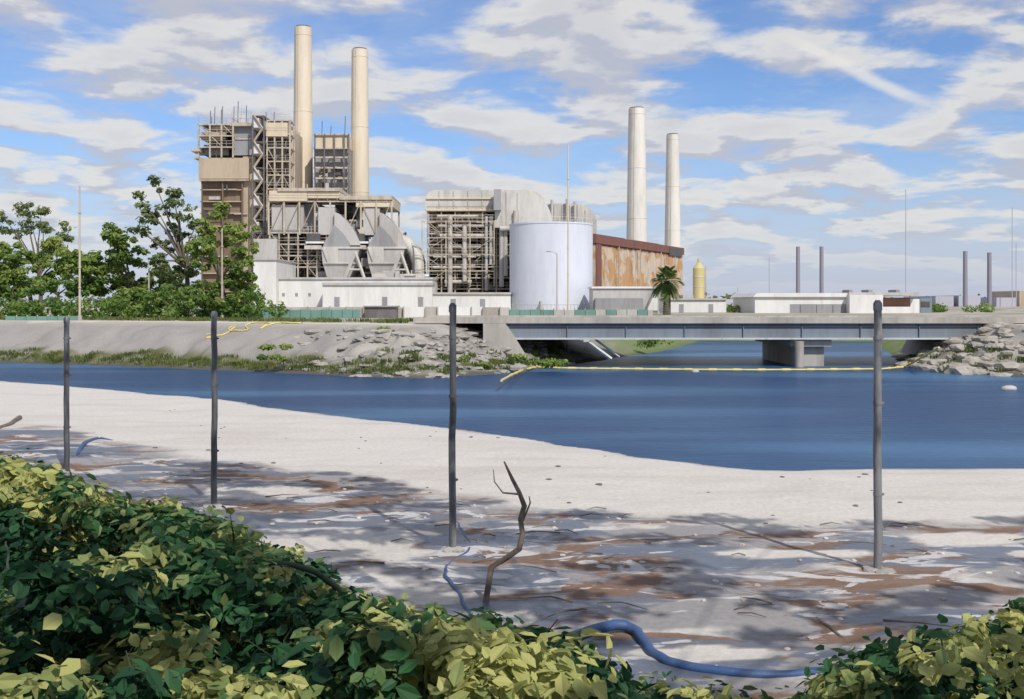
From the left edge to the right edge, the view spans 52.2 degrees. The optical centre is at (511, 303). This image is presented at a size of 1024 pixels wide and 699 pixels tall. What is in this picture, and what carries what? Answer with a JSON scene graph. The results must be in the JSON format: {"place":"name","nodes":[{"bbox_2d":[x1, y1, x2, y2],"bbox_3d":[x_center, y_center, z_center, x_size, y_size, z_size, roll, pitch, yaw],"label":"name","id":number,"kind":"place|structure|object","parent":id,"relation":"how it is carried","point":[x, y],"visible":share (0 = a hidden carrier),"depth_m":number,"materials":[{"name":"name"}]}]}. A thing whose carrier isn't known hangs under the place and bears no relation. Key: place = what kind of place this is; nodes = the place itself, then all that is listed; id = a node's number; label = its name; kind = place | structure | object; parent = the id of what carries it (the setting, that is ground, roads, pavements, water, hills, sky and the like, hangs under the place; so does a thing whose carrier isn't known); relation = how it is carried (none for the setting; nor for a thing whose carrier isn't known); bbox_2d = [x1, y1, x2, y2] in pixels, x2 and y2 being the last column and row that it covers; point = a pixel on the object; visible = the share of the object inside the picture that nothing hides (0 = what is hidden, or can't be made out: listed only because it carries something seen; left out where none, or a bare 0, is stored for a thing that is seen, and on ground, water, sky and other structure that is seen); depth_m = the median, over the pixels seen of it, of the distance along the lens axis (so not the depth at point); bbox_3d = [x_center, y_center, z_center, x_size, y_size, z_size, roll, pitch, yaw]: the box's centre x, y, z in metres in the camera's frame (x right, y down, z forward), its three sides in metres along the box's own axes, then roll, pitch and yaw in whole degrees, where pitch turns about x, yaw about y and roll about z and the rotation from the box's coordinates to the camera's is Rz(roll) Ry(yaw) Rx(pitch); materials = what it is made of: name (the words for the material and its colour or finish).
{"place":"outdoors","nodes":[
{"label":"outdoors","id":0,"kind":"place"},
{"bbox_2d":[0,316,412,322],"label":"verge grass","id":1,"kind":"structure","parent":0,"point":[302,319],"depth_m":75.95,"materials":[{"name":"plant"}]},
{"bbox_2d":[390,688,428,694],"bbox_3d":[-0.516,2.343,6.333,0.712,0.131,0.291,0,0,-28],"label":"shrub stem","id":2,"kind":"object","parent":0,"point":[392,690],"visible":0.08,"depth_m":6.17,"materials":[{"name":"brown wood"}]},
{"bbox_2d":[0,304,1023,698],"bbox_3d":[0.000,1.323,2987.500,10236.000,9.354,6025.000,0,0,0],"label":"ground","id":3,"kind":"structure","parent":0,"point":[970,522],"depth_m":19.76,"materials":[{"name":"soil"}]},
{"bbox_2d":[0,415,21,428],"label":"fallen branch","id":4,"kind":"object","parent":3,"relation":"on","point":[14,420],"visible":0.88,"depth_m":33.49,"materials":[{"name":"grey wood"}]},
{"bbox_2d":[0,276,32,299],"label":"tree","id":5,"kind":"object","parent":3,"relation":"on","point":[18,294],"visible":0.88,"depth_m":96.67,"materials":[{"name":"green plant"}]},
{"bbox_2d":[0,201,76,302],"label":"tree","id":6,"kind":"object","parent":3,"relation":"on","point":[41,226],"visible":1,"depth_m":112.66,"materials":[{"name":"green plant"}]},
{"bbox_2d":[0,235,105,303],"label":"tree","id":7,"kind":"object","parent":3,"relation":"on","point":[65,265],"visible":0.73,"depth_m":99.10,"materials":[{"name":"green plant"}]},
{"bbox_2d":[28,279,77,299],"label":"tree","id":8,"kind":"object","parent":3,"relation":"on","point":[50,284],"visible":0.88,"depth_m":95.31,"materials":[{"name":"green plant"}]},
{"bbox_2d":[60,317,74,471],"bbox_3d":[-10.390,2.256,24.333,0.444,3.902,0.424,0,0,0],"label":"fence post","id":9,"kind":"object","parent":3,"relation":"on","point":[66,374],"visible":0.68,"depth_m":24.28,"materials":[{"name":"metal"}]},
{"bbox_2d":[77,186,81,319],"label":"utility pole","id":10,"kind":"object","parent":3,"relation":"on","point":[79,316],"visible":0.87,"depth_m":81.93,"materials":[{"name":"beige metal"}]},
{"bbox_2d":[76,437,111,454],"bbox_3d":[-11.493,3.876,28.310,0.618,0.176,3.606,0,0,-6],"label":"blue hose","id":11,"kind":"object","parent":3,"relation":"on","point":[82,445],"visible":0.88,"depth_m":28.84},
{"bbox_2d":[71,222,191,317],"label":"tree","id":12,"kind":"object","parent":3,"relation":"on","point":[117,260],"visible":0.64,"depth_m":94.98,"materials":[{"name":"green plant"}]},
{"bbox_2d":[0,283,288,319],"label":"hedge","id":13,"kind":"object","parent":3,"relation":"on","point":[13,307],"visible":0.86,"depth_m":85.31,"materials":[{"name":"green plant"}]},
{"bbox_2d":[147,261,150,314],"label":"utility pole","id":14,"kind":"object","parent":3,"relation":"on","point":[148,279],"visible":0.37,"depth_m":89.96,"materials":[{"name":"concrete"}]},
{"bbox_2d":[123,175,211,317],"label":"tree","id":15,"kind":"object","parent":3,"relation":"on","point":[187,272],"visible":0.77,"depth_m":91.65,"materials":[{"name":"green plant"}]},
{"bbox_2d":[0,346,404,375],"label":"bank grass","id":16,"kind":"structure","parent":3,"relation":"on","point":[205,361],"depth_m":64.83,"materials":[{"name":"green plant"}]},
{"bbox_2d":[203,311,221,507],"bbox_3d":[-5.707,2.164,19.992,0.386,4.037,0.403,0,0,0],"label":"fence post","id":17,"kind":"object","parent":3,"relation":"on","point":[214,384],"visible":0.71,"depth_m":19.95,"materials":[{"name":"metal"}]},
{"bbox_2d":[183,201,260,316],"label":"tree","id":18,"kind":"object","parent":3,"relation":"on","point":[233,282],"visible":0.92,"depth_m":87.56,"materials":[{"name":"green plant"}]},
{"bbox_2d":[220,228,223,317],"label":"utility pole","id":19,"kind":"object","parent":3,"relation":"on","point":[222,283],"visible":0.82,"depth_m":85.94,"materials":[{"name":"beige metal"}]},
{"bbox_2d":[206,322,302,338],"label":"mooring rope","id":20,"kind":"object","parent":3,"relation":"on","point":[234,326],"visible":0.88,"depth_m":68.15,"materials":[{"name":"yellow fabric"}]},
{"bbox_2d":[191,101,352,309],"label":"boiler building","id":21,"kind":"structure","parent":3,"relation":"on","point":[245,168],"depth_m":201.00,"materials":[{"name":"beige metal"}]},
{"bbox_2d":[293,25,312,187],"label":"smokestack","id":22,"kind":"object","parent":3,"relation":"on","point":[302,111],"visible":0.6,"depth_m":212.44,"materials":[{"name":"beige paint"}]},
{"bbox_2d":[5,308,652,319],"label":"screen fence","id":23,"kind":"object","parent":3,"relation":"on","point":[342,313],"visible":0.43,"depth_m":92.00,"materials":[{"name":"green fabric"}]},
{"bbox_2d":[351,47,369,252],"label":"smokestack","id":24,"kind":"object","parent":3,"relation":"on","point":[359,122],"visible":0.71,"depth_m":212.42,"materials":[{"name":"beige paint"}]},
{"bbox_2d":[253,258,510,309],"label":"service building","id":25,"kind":"structure","parent":3,"relation":"on","point":[277,280],"depth_m":174.00,"materials":[{"name":"white paint"}]},
{"bbox_2d":[253,188,425,276],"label":"exhaust ductwork","id":26,"kind":"object","parent":25,"relation":"on","point":[310,234],"visible":0.91,"depth_m":191.50,"materials":[{"name":"beige paint"}]},
{"bbox_2d":[261,306,508,317],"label":"perimeter wall","id":27,"kind":"structure","parent":3,"relation":"on","point":[386,312],"depth_m":96.10,"materials":[{"name":"white paint"}]},
{"bbox_2d":[282,326,575,377],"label":"riprap rocks","id":28,"kind":"object","parent":3,"relation":"on","point":[431,352],"visible":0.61,"depth_m":60.95,"materials":[{"name":"grey stone"}]},
{"bbox_2d":[441,303,464,552],"bbox_3d":[-0.923,2.076,16.387,0.393,4.171,0.440,0,0,0],"label":"fence post","id":29,"kind":"object","parent":3,"relation":"on","point":[453,479],"visible":0.96,"depth_m":16.32,"materials":[{"name":"metal"}]},
{"bbox_2d":[443,521,471,614],"bbox_3d":[-0.811,3.881,15.813,0.414,0.094,5.648,0,0,-2],"label":"blue hose","id":30,"kind":"object","parent":3,"relation":"on","point":[454,587],"visible":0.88,"depth_m":14.51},
{"bbox_2d":[256,326,674,368],"bbox_3d":[2.337,2.655,67.255,35.286,2.655,12.418,0,0,-42],"label":"ice plant","id":31,"kind":"object","parent":3,"relation":"on","point":[547,363],"visible":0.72,"depth_m":59.90,"materials":[{"name":"green plant"}]},
{"bbox_2d":[364,341,574,374],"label":"bank grass","id":32,"kind":"structure","parent":3,"relation":"on","point":[496,361],"depth_m":59.87,"materials":[{"name":"green plant"}]},
{"bbox_2d":[421,189,551,291],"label":"boiler building","id":33,"kind":"structure","parent":3,"relation":"on","point":[468,244],"depth_m":189.66,"materials":[{"name":"beige paint"}]},
{"bbox_2d":[0,292,985,305],"bbox_3d":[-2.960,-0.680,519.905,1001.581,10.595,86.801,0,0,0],"label":"distant tree line","id":34,"kind":"object","parent":3,"relation":"on","point":[95,300],"visible":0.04,"depth_m":505.25,"materials":[{"name":"green plant"}]},
{"bbox_2d":[483,461,530,602],"bbox_3d":[-0.154,3.100,13.623,0.796,2.097,0.222,0,0,11],"label":"dead branch","id":35,"kind":"object","parent":3,"relation":"on","point":[513,552],"visible":0.8,"depth_m":13.59,"materials":[{"name":"brown wood"}]},
{"bbox_2d":[0,451,1023,698],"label":"shrub","id":36,"kind":"object","parent":3,"relation":"on","point":[106,595],"depth_m":6.43,"materials":[{"name":"green plant"}]},
{"bbox_2d":[4,541,9,570],"bbox_3d":[-3.517,1.953,7.333,0.048,0.320,1.273,0,0,-30],"label":"shrub stem","id":37,"kind":"object","parent":36,"relation":"attached to","point":[8,557],"visible":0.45,"depth_m":7.60,"materials":[{"name":"brown wood"}]},
{"bbox_2d":[26,409,1010,554],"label":"driftwood litter","id":38,"kind":"object","parent":3,"relation":"on","point":[649,541],"visible":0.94,"depth_m":23.27,"materials":[{"name":"brown wood"}]},
{"bbox_2d":[509,216,592,309],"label":"storage tank","id":39,"kind":"object","parent":3,"relation":"on","point":[532,273],"visible":0.84,"depth_m":172.88,"materials":[{"name":"metal"}]},
{"bbox_2d":[546,251,557,309],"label":"street lamp","id":40,"kind":"object","parent":3,"relation":"on","point":[556,279],"visible":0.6,"depth_m":149.93,"materials":[{"name":"metal"}]},
{"bbox_2d":[99,475,1023,626],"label":"washed up twigs","id":41,"kind":"object","parent":3,"relation":"on","point":[766,601],"visible":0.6,"depth_m":16.27,"materials":[{"name":"brown wood"}]},
{"bbox_2d":[567,145,568,309],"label":"mast pole","id":42,"kind":"object","parent":3,"relation":"on","point":[568,234],"visible":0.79,"depth_m":109.94,"materials":[{"name":"grey metal"}]},
{"bbox_2d":[547,199,596,233],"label":"turbine hall","id":43,"kind":"structure","parent":3,"relation":"on","point":[576,211],"depth_m":213.00,"materials":[{"name":"beige metal"}]},
{"bbox_2d":[142,473,1019,679],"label":"beach stones","id":44,"kind":"object","parent":3,"relation":"on","point":[809,637],"visible":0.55,"depth_m":15.69,"materials":[{"name":"grey stone"}]},
{"bbox_2d":[588,286,662,311],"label":"pump house","id":45,"kind":"structure","parent":3,"relation":"on","point":[619,297],"depth_m":164.70,"materials":[{"name":"white paint"}]},
{"bbox_2d":[626,106,646,241],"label":"smokestack","id":46,"kind":"object","parent":3,"relation":"on","point":[636,207],"visible":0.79,"depth_m":250.08,"materials":[{"name":"paint"}]},
{"bbox_2d":[593,234,683,297],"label":"rusted metal building","id":47,"kind":"structure","parent":3,"relation":"on","point":[617,261],"depth_m":206.17,"materials":[{"name":"brown metal"}]},
{"bbox_2d":[650,265,684,314],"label":"palm tree","id":48,"kind":"object","parent":3,"relation":"on","point":[668,289],"visible":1,"depth_m":119.37,"materials":[{"name":"green plant"}]},
{"bbox_2d":[665,133,680,247],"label":"smokestack","id":49,"kind":"object","parent":3,"relation":"on","point":[672,217],"visible":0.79,"depth_m":264.44,"materials":[{"name":"paint"}]},
{"bbox_2d":[659,295,726,312],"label":"service building","id":50,"kind":"structure","parent":3,"relation":"on","point":[688,304],"depth_m":150.00,"materials":[{"name":"white paint"}]},
{"bbox_2d":[571,619,824,677],"bbox_3d":[2.053,3.805,11.354,2.960,0.249,1.210,0,0,30],"label":"blue hose","id":51,"kind":"object","parent":3,"relation":"on","point":[642,639],"visible":0.81,"depth_m":11.12,"materials":[{"name":"blue rubber"}]},
{"bbox_2d":[693,258,705,297],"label":"chemical silo","id":52,"kind":"object","parent":3,"relation":"on","point":[699,280],"visible":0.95,"depth_m":156.32,"materials":[{"name":"yellow paint"}]},
{"bbox_2d":[646,670,788,697],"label":"ground cover plants","id":53,"kind":"object","parent":3,"relation":"on","point":[669,672],"visible":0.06,"depth_m":10.59,"materials":[{"name":"green plant"}]},
{"bbox_2d":[413,315,1023,366],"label":"bridge","id":54,"kind":"structure","parent":3,"relation":"on","point":[798,340],"depth_m":65.98,"materials":[{"name":"concrete"}]},
{"bbox_2d":[796,247,799,292],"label":"smokestack","id":55,"kind":"object","parent":3,"relation":"on","point":[797,269],"visible":0.73,"depth_m":419.31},
{"bbox_2d":[819,247,823,292],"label":"smokestack","id":56,"kind":"object","parent":3,"relation":"on","point":[821,277],"visible":0.7,"depth_m":419.44,"materials":[{"name":"grey metal"}]},
{"bbox_2d":[730,290,931,312],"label":"warehouse","id":57,"kind":"structure","parent":3,"relation":"on","point":[849,301],"depth_m":142.00,"materials":[{"name":"white paint"}]},
{"bbox_2d":[815,617,847,639],"bbox_3d":[3.825,3.894,12.293,0.075,0.072,1.270,0,0,-6],"label":"fallen branch","id":58,"kind":"object","parent":3,"relation":"on","point":[832,629],"visible":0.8,"depth_m":12.45,"materials":[{"name":"grey wood"}]},
{"bbox_2d":[726,302,994,312],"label":"shrub row","id":59,"kind":"object","parent":3,"relation":"on","point":[936,308],"visible":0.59,"depth_m":153.46,"materials":[{"name":"green plant"}]},
{"bbox_2d":[726,189,1023,306],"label":"distant industrial buildings","id":60,"kind":"structure","parent":3,"relation":"on","point":[1012,298],"depth_m":434.14,"materials":[{"name":"white concrete"}]},
{"bbox_2d":[862,300,896,573],"bbox_3d":[5.333,2.070,15.164,0.488,4.238,0.349,0,0,24],"label":"fence post","id":61,"kind":"object","parent":3,"relation":"on","point":[877,567],"visible":0.93,"depth_m":15.12,"materials":[{"name":"metal"}]},
{"bbox_2d":[894,322,1023,376],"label":"riprap rocks","id":62,"kind":"object","parent":3,"relation":"on","point":[966,366],"visible":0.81,"depth_m":61.53,"materials":[{"name":"grey stone"}]},
{"bbox_2d":[907,343,1023,371],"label":"bank grass","id":63,"kind":"structure","parent":3,"relation":"on","point":[971,349],"depth_m":60.51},
{"bbox_2d":[963,251,967,306],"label":"smokestack","id":64,"kind":"object","parent":3,"relation":"on","point":[965,280],"visible":0.88,"depth_m":419.34,"materials":[{"name":"grey metal"}]},
{"bbox_2d":[987,252,991,306],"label":"smokestack","id":65,"kind":"object","parent":3,"relation":"on","point":[989,278],"visible":0.91,"depth_m":419.32,"materials":[{"name":"grey metal"}]},
{"bbox_2d":[0,341,1023,470],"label":"water","id":66,"kind":"structure","parent":0,"point":[790,420],"depth_m":41.78,"materials":[{"name":"blue liquid"}]},
{"bbox_2d":[500,347,939,381],"bbox_3d":[11.899,3.193,55.705,24.856,1.663,17.299,0,0,0],"label":"floating boom","id":67,"kind":"object","parent":66,"relation":"on","point":[716,369],"visible":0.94,"depth_m":62.32,"materials":[{"name":"yellow plastic"}]},
{"bbox_2d":[1001,384,1016,389],"bbox_3d":[23.061,3.940,48.485,0.730,0.360,0.312,0,0,0],"label":"mooring buoy","id":68,"kind":"object","parent":66,"relation":"on","point":[1008,387],"visible":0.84,"depth_m":48.37,"materials":[{"name":"white plastic"}]},
{"bbox_2d":[0,0,1023,303],"label":"sky","id":69,"kind":"structure","parent":0,"point":[807,125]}
]}

